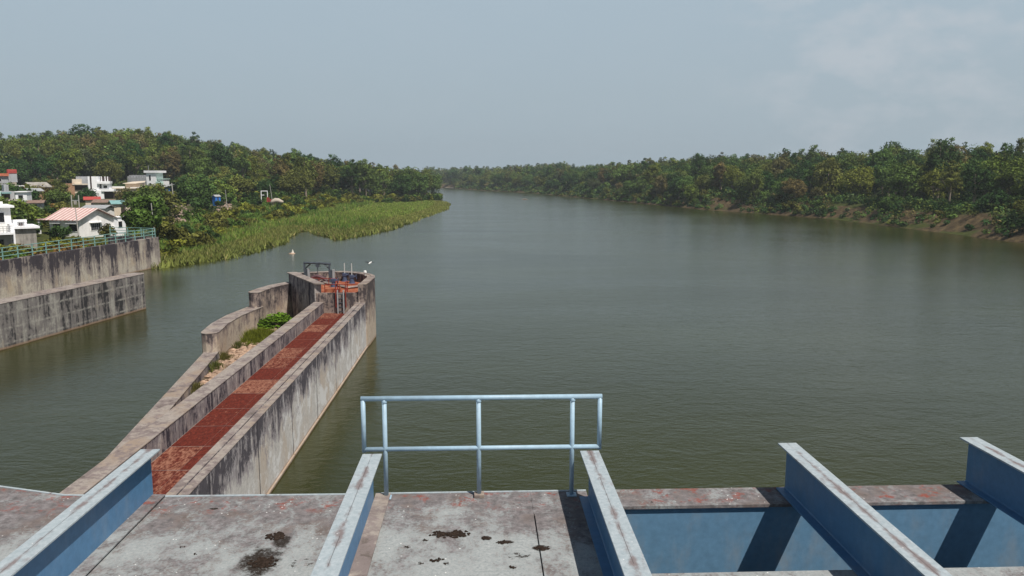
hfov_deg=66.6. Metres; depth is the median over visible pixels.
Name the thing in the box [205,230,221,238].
bush
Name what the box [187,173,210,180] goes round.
tree
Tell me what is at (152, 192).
tree
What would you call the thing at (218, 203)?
bush
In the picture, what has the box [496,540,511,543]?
dirt clod
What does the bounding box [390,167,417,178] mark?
tree
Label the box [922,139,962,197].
tree
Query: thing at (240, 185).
tree
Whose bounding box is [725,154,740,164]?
tree
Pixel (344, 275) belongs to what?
sluice valve
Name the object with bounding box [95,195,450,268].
reeds
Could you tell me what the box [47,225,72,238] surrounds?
bush
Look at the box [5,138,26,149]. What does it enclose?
tree
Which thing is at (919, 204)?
bush
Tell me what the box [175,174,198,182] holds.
tree
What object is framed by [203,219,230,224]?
bush
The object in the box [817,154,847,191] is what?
tree
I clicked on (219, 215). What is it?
bush
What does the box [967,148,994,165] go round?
tree
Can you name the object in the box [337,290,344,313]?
wall ladder
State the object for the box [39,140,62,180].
tree
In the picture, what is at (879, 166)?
tree
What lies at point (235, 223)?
bush
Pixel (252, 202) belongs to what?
bush
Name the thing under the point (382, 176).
tree
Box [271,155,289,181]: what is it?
tree
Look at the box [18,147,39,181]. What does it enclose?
tree
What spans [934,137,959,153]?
tree
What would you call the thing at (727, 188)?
tree
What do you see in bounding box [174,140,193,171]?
tree
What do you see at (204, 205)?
bush
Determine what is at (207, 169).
tree
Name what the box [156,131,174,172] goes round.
tree
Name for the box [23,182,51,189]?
thatched hut
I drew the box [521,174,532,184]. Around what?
tree
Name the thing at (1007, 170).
tree
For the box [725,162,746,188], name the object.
tree
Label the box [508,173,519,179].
tree
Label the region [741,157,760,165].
tree
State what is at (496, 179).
tree
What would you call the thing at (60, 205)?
bush
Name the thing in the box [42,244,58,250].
bush
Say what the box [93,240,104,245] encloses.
bush
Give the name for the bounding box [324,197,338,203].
bush
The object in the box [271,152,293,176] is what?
tree
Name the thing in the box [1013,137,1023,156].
tree
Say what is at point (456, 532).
dirt clod
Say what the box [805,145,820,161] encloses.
tree
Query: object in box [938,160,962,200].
tree
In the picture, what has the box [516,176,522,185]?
tree
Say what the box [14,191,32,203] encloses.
box house
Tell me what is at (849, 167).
tree
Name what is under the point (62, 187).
tree
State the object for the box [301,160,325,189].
tree
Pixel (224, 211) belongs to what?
bush
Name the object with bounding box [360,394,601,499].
pipe railing
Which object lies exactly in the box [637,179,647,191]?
tree
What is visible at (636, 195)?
bush
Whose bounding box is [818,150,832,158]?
tree
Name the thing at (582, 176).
tree
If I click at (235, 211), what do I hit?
bush
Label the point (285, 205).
bush
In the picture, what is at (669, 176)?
tree
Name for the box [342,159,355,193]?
tree
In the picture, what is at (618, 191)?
tree
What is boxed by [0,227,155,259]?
guard railing
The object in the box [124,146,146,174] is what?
tree
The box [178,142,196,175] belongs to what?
tree
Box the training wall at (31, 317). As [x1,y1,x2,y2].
[0,273,145,350]
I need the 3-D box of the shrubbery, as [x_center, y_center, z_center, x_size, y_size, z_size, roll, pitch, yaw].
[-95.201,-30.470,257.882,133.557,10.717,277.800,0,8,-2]
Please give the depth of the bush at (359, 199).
282.65 m
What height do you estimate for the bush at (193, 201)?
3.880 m
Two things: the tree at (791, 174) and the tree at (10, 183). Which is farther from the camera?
the tree at (791, 174)
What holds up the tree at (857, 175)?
on the ground at (955, 225)
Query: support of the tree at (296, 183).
on the ground at (955, 225)
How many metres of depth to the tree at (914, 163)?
203.41 m
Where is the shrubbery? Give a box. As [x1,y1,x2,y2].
[40,184,442,232]
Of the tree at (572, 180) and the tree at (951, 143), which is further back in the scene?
the tree at (572, 180)
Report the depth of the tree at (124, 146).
295.84 m
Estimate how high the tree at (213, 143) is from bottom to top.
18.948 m
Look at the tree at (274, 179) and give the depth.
245.85 m
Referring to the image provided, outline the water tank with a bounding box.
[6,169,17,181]
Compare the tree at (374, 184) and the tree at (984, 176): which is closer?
the tree at (984, 176)
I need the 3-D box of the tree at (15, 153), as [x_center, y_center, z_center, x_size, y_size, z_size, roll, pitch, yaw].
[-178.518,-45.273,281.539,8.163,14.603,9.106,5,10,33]
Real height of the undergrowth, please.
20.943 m
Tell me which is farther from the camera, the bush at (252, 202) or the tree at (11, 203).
the bush at (252, 202)
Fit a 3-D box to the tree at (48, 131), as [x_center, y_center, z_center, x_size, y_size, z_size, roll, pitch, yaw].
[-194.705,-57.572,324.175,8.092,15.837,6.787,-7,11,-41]
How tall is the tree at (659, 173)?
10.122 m
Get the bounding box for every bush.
[0,244,35,251]
[1,252,21,258]
[5,246,33,255]
[19,249,42,255]
[21,250,49,254]
[27,220,42,232]
[36,242,67,251]
[39,237,70,248]
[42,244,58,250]
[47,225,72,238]
[54,201,69,208]
[55,244,66,250]
[62,243,86,250]
[70,235,90,242]
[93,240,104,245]
[98,223,117,237]
[119,208,162,230]
[124,230,149,236]
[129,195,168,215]
[131,228,145,232]
[153,223,187,240]
[160,248,178,256]
[162,216,180,223]
[164,238,197,249]
[176,222,194,231]
[178,207,209,219]
[184,231,215,246]
[185,193,210,202]
[189,197,211,209]
[191,216,205,223]
[193,201,217,211]
[197,224,212,231]
[200,213,216,219]
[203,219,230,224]
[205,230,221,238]
[209,220,229,228]
[210,209,231,216]
[211,193,227,201]
[212,229,226,234]
[214,200,224,205]
[214,211,234,220]
[216,227,233,232]
[221,207,239,216]
[223,193,237,204]
[224,218,244,226]
[232,218,250,226]
[237,201,255,212]
[238,212,256,219]
[240,209,249,213]
[246,199,256,207]
[254,205,267,211]
[262,200,272,205]
[263,214,278,220]
[266,191,283,198]
[270,206,284,209]
[271,210,289,217]
[279,190,292,198]
[280,203,295,208]
[281,196,294,201]
[283,206,302,214]
[286,199,297,204]
[292,196,304,201]
[296,200,306,205]
[302,207,315,212]
[305,205,317,209]
[313,202,323,208]
[316,186,325,193]
[321,193,329,197]
[321,201,334,207]
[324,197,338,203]
[325,188,336,195]
[333,192,341,198]
[339,198,350,203]
[346,193,358,199]
[350,196,363,201]
[383,197,393,202]
[435,193,442,199]
[632,193,641,199]
[699,189,709,197]
[757,191,768,197]
[774,193,790,199]
[781,200,796,209]
[793,205,802,212]
[812,199,822,207]
[819,207,827,213]
[892,209,900,214]
[909,201,923,207]
[936,211,948,218]
[1015,216,1023,227]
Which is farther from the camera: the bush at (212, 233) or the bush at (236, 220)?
the bush at (236, 220)
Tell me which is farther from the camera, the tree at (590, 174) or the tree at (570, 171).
the tree at (570, 171)
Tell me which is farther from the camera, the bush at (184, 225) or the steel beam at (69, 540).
the bush at (184, 225)
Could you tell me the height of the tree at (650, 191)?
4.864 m
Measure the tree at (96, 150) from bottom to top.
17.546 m
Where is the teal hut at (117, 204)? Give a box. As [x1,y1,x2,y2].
[107,200,130,215]
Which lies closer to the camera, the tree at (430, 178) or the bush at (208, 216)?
the bush at (208, 216)
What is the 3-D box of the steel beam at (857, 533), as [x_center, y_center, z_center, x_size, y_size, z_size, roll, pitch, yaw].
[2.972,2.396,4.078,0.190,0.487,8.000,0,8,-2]
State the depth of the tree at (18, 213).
112.14 m
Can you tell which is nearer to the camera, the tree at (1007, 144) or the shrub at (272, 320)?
the shrub at (272, 320)
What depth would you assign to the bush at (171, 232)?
102.04 m
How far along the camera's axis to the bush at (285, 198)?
227.64 m
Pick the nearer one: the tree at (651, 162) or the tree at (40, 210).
the tree at (40, 210)
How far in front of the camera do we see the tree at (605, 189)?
380.69 m
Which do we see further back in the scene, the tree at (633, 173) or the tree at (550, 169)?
the tree at (550, 169)
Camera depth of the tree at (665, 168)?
347.60 m
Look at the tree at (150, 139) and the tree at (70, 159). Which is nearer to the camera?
the tree at (70, 159)
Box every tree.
[0,132,6,152]
[0,138,21,154]
[0,162,31,183]
[0,181,15,189]
[0,194,30,219]
[0,199,27,219]
[1,155,33,184]
[3,143,21,159]
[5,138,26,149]
[9,184,42,199]
[9,197,47,224]
[15,140,32,150]
[16,138,43,147]
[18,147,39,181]
[20,132,35,138]
[24,184,39,187]
[26,203,45,219]
[28,154,54,180]
[29,184,50,199]
[30,136,47,174]
[31,204,47,213]
[34,133,60,141]
[34,133,60,147]
[36,130,51,138]
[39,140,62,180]
[41,148,81,183]
[42,188,73,206]
[46,176,54,189]
[47,178,73,199]
[53,148,85,182]
[54,135,72,148]
[63,140,112,175]
[64,135,76,143]
[66,123,86,138]
[70,138,95,147]
[72,187,98,201]
[75,148,96,175]
[79,129,102,143]
[81,124,96,135]
[87,154,125,180]
[91,157,124,184]
[94,127,104,137]
[95,130,109,144]
[97,135,110,149]
[105,137,125,181]
[108,131,137,142]
[108,133,124,145]
[114,187,130,199]
[115,138,143,172]
[120,185,167,216]
[123,132,148,166]
[123,141,144,174]
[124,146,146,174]
[134,181,185,216]
[139,147,157,164]
[140,152,166,174]
[142,130,157,147]
[142,140,179,176]
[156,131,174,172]
[158,146,181,178]
[162,130,177,141]
[167,176,189,191]
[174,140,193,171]
[175,135,184,144]
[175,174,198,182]
[177,176,219,202]
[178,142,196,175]
[179,144,208,173]
[186,131,201,149]
[186,156,222,176]
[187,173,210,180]
[194,143,210,153]
[207,143,234,175]
[208,176,226,186]
[209,173,226,179]
[209,184,224,194]
[212,142,228,157]
[213,179,237,201]
[216,166,233,176]
[225,174,257,194]
[229,142,245,155]
[230,150,250,177]
[231,149,264,178]
[242,175,264,191]
[249,162,269,178]
[251,149,266,166]
[255,179,277,192]
[259,151,274,163]
[261,163,272,179]
[265,174,286,190]
[269,149,280,157]
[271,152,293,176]
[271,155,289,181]
[274,167,316,197]
[279,148,303,181]
[294,156,318,197]
[300,154,319,163]
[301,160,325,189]
[316,162,341,189]
[327,154,343,189]
[331,166,347,189]
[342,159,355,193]
[343,159,359,192]
[354,160,361,194]
[357,159,375,195]
[357,168,382,194]
[376,167,392,195]
[385,175,410,194]
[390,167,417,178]
[392,172,414,195]
[409,172,428,195]
[414,169,433,193]
[422,171,432,194]
[426,172,443,193]
[467,174,473,183]
[480,179,486,187]
[492,175,500,184]
[501,172,507,181]
[504,171,511,182]
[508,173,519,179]
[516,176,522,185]
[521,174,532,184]
[529,169,539,182]
[533,176,541,185]
[545,164,554,176]
[552,171,561,183]
[566,173,579,186]
[567,168,580,183]
[579,168,594,181]
[584,170,599,181]
[596,167,610,182]
[601,187,611,194]
[603,169,611,182]
[609,164,618,184]
[610,175,624,183]
[611,164,637,181]
[614,182,622,189]
[616,187,624,194]
[622,180,637,194]
[626,167,635,181]
[630,163,644,182]
[636,173,650,184]
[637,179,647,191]
[639,158,647,174]
[643,163,661,184]
[643,188,655,194]
[646,157,654,164]
[652,175,667,193]
[655,172,672,189]
[657,170,673,175]
[659,157,668,166]
[661,162,672,172]
[665,163,687,171]
[666,172,683,185]
[668,174,686,198]
[672,160,684,169]
[673,167,688,181]
[674,175,694,200]
[682,184,700,198]
[690,153,710,181]
[693,165,719,190]
[694,173,712,190]
[709,156,729,188]
[711,161,729,190]
[715,152,725,162]
[721,186,733,195]
[722,165,744,191]
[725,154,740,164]
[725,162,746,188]
[733,171,752,193]
[736,159,759,173]
[737,155,748,162]
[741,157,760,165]
[743,167,765,196]
[746,167,774,191]
[748,154,766,160]
[756,163,775,190]
[771,151,790,178]
[771,178,795,196]
[774,166,808,194]
[777,148,799,167]
[781,176,806,198]
[784,158,796,173]
[797,149,806,159]
[797,159,816,191]
[800,159,819,192]
[803,160,816,190]
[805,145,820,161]
[809,187,826,198]
[811,156,843,195]
[812,156,827,163]
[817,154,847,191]
[817,171,845,192]
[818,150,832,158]
[832,152,855,161]
[834,164,875,195]
[836,152,858,174]
[837,147,849,158]
[838,166,855,193]
[851,171,879,195]
[853,156,867,164]
[856,157,876,191]
[870,141,893,192]
[870,158,906,194]
[874,158,900,193]
[879,160,925,199]
[879,193,898,209]
[889,144,898,151]
[890,141,902,150]
[891,148,926,165]
[900,148,921,159]
[903,154,925,195]
[917,163,946,197]
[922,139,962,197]
[924,138,942,157]
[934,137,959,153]
[936,155,967,196]
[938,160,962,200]
[946,144,967,154]
[950,143,979,158]
[958,153,1002,197]
[959,155,996,201]
[960,142,970,154]
[967,141,996,155]
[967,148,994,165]
[975,188,1011,211]
[977,149,1023,197]
[991,145,1023,189]
[1001,142,1015,153]
[1010,168,1023,196]
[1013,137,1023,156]
[1013,199,1023,217]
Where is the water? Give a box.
[0,188,1023,496]
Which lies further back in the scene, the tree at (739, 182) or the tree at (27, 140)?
the tree at (27, 140)
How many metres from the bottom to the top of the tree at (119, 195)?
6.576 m
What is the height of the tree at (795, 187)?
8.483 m
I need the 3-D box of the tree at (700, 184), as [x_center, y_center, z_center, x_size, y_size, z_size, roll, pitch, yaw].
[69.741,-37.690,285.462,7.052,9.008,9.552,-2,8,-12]
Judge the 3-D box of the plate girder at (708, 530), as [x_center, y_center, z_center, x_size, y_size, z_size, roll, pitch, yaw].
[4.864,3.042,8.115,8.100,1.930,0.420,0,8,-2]
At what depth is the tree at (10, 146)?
287.90 m
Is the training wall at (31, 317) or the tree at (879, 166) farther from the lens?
the tree at (879, 166)
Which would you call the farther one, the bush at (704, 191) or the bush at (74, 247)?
the bush at (704, 191)
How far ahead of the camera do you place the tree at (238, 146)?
323.55 m
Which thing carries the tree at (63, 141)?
on the ground at (955, 225)
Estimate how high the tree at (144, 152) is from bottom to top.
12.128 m
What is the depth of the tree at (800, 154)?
316.26 m
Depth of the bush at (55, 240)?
95.99 m
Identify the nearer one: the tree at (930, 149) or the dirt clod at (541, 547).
the dirt clod at (541, 547)
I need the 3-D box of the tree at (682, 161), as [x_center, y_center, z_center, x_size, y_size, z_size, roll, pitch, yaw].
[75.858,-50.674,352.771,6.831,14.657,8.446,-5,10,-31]
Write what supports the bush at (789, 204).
on the ground at (955, 225)
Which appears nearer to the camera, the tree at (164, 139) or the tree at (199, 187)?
the tree at (199, 187)
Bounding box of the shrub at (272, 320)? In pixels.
[257,312,291,328]
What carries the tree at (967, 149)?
on the ground at (955, 225)
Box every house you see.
[0,173,8,184]
[0,185,16,200]
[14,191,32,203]
[36,208,125,237]
[66,176,87,196]
[88,176,115,198]
[112,181,145,193]
[127,167,168,185]
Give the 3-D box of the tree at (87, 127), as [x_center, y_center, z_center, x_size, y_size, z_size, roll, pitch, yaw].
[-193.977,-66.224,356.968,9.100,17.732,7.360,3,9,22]
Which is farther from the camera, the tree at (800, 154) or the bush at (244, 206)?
the tree at (800, 154)
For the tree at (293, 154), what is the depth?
268.92 m
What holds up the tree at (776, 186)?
on the ground at (955, 225)
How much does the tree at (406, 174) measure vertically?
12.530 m
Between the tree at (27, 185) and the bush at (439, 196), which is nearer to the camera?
the tree at (27, 185)
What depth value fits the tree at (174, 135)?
343.90 m
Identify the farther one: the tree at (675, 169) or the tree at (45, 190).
the tree at (675, 169)
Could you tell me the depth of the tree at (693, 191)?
279.63 m
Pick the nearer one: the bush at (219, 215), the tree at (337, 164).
the bush at (219, 215)
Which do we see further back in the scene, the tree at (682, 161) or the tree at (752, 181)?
the tree at (682, 161)
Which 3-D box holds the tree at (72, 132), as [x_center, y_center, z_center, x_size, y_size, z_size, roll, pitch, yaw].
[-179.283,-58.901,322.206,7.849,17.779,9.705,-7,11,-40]
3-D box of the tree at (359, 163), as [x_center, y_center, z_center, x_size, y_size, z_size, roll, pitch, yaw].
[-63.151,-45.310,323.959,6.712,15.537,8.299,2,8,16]
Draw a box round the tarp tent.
[270,198,283,203]
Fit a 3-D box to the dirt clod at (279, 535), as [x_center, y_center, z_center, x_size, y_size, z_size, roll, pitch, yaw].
[-2.122,2.219,6.984,0.176,0.013,0.158,-4,9,-29]
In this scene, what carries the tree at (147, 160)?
on the ground at (955, 225)
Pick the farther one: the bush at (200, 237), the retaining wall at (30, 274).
the bush at (200, 237)
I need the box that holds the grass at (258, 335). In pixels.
[189,327,275,394]
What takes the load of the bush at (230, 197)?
on the ground at (955, 225)
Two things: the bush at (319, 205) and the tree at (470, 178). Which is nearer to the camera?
the bush at (319, 205)
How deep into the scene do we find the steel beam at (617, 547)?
6.52 m
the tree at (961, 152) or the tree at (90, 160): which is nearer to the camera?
the tree at (961, 152)
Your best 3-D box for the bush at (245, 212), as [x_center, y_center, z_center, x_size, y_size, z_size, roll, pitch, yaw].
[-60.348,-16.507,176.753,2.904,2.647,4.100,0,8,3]
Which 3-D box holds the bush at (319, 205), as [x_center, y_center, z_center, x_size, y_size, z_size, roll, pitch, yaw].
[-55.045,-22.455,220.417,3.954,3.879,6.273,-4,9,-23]
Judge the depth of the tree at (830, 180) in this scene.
231.83 m
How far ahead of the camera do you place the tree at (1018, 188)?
160.69 m
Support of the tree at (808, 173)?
on the ground at (955, 225)
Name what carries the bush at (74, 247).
on the ground at (955, 225)
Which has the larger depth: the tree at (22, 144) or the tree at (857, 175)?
the tree at (22, 144)
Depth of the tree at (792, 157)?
279.14 m
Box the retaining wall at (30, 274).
[0,235,160,298]
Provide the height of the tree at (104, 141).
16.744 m
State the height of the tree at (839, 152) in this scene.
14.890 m
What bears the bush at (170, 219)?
on the ground at (955, 225)
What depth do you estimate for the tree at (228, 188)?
210.30 m
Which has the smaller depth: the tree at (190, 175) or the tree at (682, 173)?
the tree at (190, 175)
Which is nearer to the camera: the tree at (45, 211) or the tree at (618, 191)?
the tree at (45, 211)
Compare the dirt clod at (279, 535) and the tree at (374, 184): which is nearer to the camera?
the dirt clod at (279, 535)
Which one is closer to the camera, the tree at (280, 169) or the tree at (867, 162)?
the tree at (867, 162)
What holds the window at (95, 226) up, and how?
in the gable house at (91, 221)
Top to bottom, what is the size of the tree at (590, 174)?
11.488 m
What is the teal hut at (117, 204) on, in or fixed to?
on the ground at (955, 225)
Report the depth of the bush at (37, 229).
111.82 m
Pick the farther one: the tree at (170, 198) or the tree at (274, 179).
the tree at (274, 179)
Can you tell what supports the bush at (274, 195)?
on the ground at (955, 225)
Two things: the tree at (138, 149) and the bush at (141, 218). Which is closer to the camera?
the bush at (141, 218)
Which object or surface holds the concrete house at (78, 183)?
on the ground at (955, 225)
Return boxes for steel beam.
[0,449,159,575]
[310,454,381,575]
[579,450,651,575]
[776,443,951,575]
[957,437,1023,524]
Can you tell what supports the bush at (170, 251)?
on the ground at (955, 225)
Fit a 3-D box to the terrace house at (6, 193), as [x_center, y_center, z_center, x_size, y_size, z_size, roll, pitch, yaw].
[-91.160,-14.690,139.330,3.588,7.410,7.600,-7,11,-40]
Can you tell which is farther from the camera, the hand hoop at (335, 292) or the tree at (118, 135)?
the tree at (118, 135)
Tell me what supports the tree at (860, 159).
on the ground at (955, 225)
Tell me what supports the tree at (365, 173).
on the ground at (955, 225)
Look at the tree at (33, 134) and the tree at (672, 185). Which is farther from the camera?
the tree at (33, 134)
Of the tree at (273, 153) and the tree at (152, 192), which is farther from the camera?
the tree at (273, 153)
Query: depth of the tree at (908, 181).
193.34 m
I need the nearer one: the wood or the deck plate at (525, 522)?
the deck plate at (525, 522)
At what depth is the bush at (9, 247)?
88.11 m
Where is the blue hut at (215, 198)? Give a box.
[211,195,220,205]
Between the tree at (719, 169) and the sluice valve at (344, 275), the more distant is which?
the tree at (719, 169)
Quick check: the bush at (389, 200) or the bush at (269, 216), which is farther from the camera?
the bush at (389, 200)
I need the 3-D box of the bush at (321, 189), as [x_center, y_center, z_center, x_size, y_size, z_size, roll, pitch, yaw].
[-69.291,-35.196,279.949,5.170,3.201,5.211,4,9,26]
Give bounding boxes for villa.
[0,201,39,248]
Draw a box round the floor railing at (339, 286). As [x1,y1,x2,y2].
[324,284,357,292]
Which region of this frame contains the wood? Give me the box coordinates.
[0,126,1023,198]
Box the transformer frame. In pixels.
[71,195,79,207]
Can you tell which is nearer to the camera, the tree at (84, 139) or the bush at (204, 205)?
the bush at (204, 205)
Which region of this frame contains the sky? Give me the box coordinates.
[0,0,1023,171]
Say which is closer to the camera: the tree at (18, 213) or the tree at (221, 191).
the tree at (18, 213)
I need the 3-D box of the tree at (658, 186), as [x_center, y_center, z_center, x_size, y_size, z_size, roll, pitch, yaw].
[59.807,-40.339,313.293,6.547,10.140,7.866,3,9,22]
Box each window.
[0,212,4,222]
[65,223,76,231]
[89,222,100,230]
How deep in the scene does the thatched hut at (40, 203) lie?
140.54 m
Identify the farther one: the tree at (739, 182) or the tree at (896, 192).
the tree at (739, 182)
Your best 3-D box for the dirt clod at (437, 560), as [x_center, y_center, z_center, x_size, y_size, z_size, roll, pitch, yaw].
[-0.630,2.284,6.559,0.129,0.007,0.070,-3,9,-21]
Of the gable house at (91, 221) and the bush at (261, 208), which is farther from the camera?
the bush at (261, 208)
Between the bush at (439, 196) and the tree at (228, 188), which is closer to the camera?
the tree at (228, 188)
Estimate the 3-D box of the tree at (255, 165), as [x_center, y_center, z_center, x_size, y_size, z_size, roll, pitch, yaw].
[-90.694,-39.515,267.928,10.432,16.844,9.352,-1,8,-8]
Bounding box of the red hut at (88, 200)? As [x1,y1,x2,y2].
[83,197,100,204]
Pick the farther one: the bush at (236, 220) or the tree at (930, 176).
the tree at (930, 176)
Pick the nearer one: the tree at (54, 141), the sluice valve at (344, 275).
the sluice valve at (344, 275)
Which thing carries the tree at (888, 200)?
on the ground at (955, 225)
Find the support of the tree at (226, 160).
on the ground at (955, 225)
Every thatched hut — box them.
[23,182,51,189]
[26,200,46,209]
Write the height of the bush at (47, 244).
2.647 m
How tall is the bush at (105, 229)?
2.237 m
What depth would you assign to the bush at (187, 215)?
156.34 m
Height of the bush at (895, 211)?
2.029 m
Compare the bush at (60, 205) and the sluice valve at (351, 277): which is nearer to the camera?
the sluice valve at (351, 277)
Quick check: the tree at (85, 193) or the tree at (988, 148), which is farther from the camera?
the tree at (988, 148)
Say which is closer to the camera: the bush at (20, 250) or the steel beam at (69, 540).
the steel beam at (69, 540)
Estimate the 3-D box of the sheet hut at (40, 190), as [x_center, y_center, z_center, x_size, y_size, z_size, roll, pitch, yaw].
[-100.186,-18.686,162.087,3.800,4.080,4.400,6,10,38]
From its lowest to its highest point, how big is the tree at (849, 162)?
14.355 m
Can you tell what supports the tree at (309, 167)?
on the ground at (955, 225)
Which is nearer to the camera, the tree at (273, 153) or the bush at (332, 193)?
the bush at (332, 193)
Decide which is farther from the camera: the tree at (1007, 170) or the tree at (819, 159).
the tree at (819, 159)
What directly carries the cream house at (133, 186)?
on the ground at (955, 225)
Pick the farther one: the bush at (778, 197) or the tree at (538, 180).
the tree at (538, 180)
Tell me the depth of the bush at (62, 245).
93.07 m
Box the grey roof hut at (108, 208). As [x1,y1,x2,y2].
[81,205,116,215]
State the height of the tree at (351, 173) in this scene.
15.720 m
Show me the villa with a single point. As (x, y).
(11, 232)
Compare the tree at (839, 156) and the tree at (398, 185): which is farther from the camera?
the tree at (398, 185)
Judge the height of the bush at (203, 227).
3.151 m
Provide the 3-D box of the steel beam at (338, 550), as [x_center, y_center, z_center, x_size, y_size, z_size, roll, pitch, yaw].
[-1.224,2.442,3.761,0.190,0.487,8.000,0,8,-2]
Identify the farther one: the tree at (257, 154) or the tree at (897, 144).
the tree at (257, 154)
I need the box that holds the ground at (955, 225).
[31,167,1023,247]
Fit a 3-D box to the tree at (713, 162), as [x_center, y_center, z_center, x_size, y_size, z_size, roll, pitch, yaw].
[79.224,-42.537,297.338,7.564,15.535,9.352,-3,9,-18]
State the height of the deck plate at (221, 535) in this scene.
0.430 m
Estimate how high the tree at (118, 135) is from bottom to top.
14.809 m
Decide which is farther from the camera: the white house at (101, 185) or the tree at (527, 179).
the tree at (527, 179)
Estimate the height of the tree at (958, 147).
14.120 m
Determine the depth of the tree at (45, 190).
174.88 m
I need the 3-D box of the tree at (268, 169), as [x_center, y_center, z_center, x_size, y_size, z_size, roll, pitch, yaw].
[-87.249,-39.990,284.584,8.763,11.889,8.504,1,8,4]
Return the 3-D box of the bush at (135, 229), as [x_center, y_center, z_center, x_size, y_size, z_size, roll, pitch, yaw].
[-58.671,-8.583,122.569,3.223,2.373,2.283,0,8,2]
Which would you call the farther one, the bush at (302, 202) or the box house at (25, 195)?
the bush at (302, 202)
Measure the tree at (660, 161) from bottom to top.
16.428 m
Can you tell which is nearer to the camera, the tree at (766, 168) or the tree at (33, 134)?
the tree at (766, 168)
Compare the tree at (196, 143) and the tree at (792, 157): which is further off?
the tree at (196, 143)
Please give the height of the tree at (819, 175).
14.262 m
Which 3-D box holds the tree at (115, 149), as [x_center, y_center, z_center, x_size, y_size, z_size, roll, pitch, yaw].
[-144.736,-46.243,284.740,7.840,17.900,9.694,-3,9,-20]
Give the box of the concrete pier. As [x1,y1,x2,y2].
[60,271,375,494]
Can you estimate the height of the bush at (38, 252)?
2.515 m
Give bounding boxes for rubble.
[168,202,231,223]
[200,324,283,384]
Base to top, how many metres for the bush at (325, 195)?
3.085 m
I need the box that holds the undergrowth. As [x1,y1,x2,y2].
[17,164,1023,236]
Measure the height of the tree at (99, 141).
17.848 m
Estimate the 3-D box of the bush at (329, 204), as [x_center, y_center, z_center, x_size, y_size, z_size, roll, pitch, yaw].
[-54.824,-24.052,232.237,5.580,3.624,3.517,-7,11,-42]
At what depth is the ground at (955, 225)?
180.44 m
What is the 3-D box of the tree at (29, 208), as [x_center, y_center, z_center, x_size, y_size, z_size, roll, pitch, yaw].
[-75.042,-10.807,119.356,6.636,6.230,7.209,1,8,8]
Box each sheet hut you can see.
[18,188,43,199]
[91,199,115,204]
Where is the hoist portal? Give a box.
[303,262,334,282]
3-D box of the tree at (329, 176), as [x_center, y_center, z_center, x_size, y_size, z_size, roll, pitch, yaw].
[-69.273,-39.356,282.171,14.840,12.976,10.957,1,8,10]
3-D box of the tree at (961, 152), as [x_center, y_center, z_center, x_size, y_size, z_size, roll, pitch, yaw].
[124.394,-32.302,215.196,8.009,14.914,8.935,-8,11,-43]
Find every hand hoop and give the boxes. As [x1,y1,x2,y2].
[335,281,337,306]
[345,281,347,306]
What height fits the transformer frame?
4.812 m
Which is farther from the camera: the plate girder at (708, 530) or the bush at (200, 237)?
the bush at (200, 237)
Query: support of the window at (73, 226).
in the gable house at (91, 221)
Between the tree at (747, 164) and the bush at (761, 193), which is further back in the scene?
the tree at (747, 164)
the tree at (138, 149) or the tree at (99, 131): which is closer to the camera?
the tree at (138, 149)
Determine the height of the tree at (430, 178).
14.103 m
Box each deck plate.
[0,485,83,561]
[69,493,345,575]
[348,489,602,575]
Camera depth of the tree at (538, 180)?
521.45 m
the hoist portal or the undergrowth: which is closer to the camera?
the hoist portal
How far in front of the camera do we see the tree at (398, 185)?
318.67 m
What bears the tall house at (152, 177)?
on the ground at (955, 225)
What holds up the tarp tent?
on the ground at (955, 225)
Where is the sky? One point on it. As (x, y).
(446, 84)
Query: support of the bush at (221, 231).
on the ground at (955, 225)
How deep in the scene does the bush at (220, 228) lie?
138.15 m
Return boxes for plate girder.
[616,484,1023,573]
[652,566,1023,575]
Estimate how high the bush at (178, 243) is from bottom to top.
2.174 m
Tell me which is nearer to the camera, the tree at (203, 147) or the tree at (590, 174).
the tree at (203, 147)
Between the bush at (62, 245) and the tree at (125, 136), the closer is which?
the bush at (62, 245)
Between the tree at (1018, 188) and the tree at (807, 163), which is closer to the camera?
the tree at (1018, 188)
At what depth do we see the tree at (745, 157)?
344.77 m
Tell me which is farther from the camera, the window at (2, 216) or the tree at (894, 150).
the tree at (894, 150)
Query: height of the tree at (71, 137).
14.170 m
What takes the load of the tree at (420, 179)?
on the ground at (955, 225)
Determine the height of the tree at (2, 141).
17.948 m
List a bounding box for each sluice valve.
[331,278,338,286]
[342,263,348,281]
[349,263,356,283]
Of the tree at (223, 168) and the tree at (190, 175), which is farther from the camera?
the tree at (223, 168)
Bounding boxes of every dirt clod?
[247,556,278,567]
[265,531,284,540]
[429,529,470,537]
[430,557,443,561]
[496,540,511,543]
[534,545,549,550]
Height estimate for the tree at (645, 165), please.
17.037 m
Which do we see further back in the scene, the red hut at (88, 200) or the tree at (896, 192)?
the tree at (896, 192)
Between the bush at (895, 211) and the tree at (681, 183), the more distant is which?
the tree at (681, 183)
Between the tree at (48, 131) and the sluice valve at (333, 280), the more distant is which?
the tree at (48, 131)
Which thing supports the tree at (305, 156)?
on the ground at (955, 225)
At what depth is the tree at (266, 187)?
230.77 m
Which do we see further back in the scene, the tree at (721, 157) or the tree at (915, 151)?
the tree at (721, 157)
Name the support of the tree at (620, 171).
on the ground at (955, 225)
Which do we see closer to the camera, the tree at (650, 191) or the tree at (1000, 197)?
the tree at (1000, 197)
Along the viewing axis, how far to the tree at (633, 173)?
367.90 m
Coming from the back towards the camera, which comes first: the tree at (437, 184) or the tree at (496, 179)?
the tree at (496, 179)

